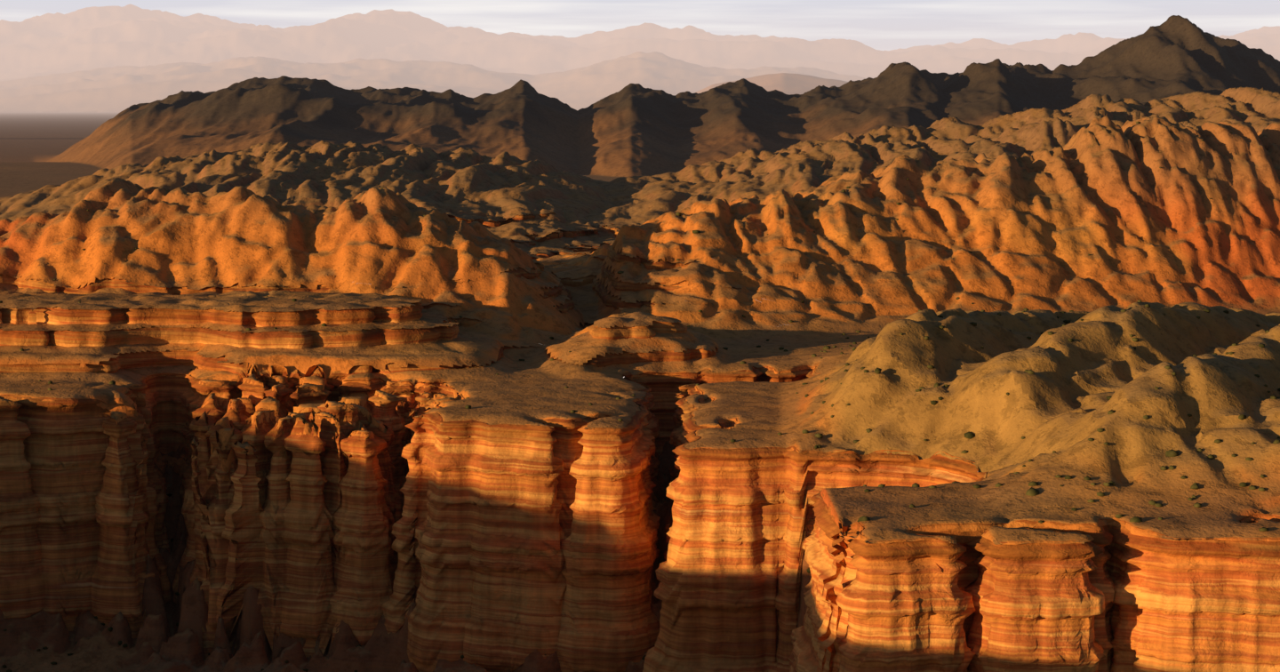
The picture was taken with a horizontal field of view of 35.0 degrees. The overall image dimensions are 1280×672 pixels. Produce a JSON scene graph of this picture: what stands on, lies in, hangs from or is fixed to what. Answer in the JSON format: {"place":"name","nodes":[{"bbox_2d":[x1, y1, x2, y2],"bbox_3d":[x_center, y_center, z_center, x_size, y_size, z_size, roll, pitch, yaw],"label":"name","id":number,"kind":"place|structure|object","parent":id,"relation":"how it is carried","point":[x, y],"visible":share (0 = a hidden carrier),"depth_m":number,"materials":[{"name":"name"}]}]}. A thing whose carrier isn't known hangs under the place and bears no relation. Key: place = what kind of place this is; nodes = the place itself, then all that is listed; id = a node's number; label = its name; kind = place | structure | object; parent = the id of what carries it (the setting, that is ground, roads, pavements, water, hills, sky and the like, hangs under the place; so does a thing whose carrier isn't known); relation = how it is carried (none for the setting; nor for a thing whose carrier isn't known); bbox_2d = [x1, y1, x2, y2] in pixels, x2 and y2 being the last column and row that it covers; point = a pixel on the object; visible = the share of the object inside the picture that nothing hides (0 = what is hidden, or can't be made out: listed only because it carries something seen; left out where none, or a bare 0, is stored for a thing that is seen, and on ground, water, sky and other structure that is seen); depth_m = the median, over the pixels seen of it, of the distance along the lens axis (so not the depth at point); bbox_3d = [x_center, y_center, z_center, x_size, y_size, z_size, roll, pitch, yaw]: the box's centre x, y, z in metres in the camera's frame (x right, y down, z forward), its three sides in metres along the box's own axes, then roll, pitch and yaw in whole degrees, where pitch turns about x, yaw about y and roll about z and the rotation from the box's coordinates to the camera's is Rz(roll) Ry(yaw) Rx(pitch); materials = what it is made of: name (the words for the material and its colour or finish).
{"place":"outdoors","nodes":[
{"label":"outdoors","id":0,"kind":"place"},
{"bbox_2d":[0,113,1279,671],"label":"canyon terrain","id":1,"kind":"structure","parent":0,"point":[372,485],"depth_m":415.65,"materials":[{"name":"orange stone"}]},
{"bbox_2d":[0,120,1279,671],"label":"shrubs","id":2,"kind":"object","parent":1,"relation":"on","point":[1031,491],"visible":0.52,"depth_m":361.81,"materials":[{"name":"green plant"}]},
{"bbox_2d":[0,15,1279,231],"bbox_3d":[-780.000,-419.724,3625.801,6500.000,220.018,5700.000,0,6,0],"label":"hills","id":3,"kind":"structure","parent":0,"point":[638,154],"depth_m":2103.02,"materials":[{"name":"brown stone"}]},
{"bbox_2d":[0,3,1279,138],"bbox_3d":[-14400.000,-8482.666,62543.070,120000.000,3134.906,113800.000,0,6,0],"label":"distant mountains","id":4,"kind":"structure","parent":0,"point":[84,73],"depth_m":51027.04,"materials":[{"name":"stone"}]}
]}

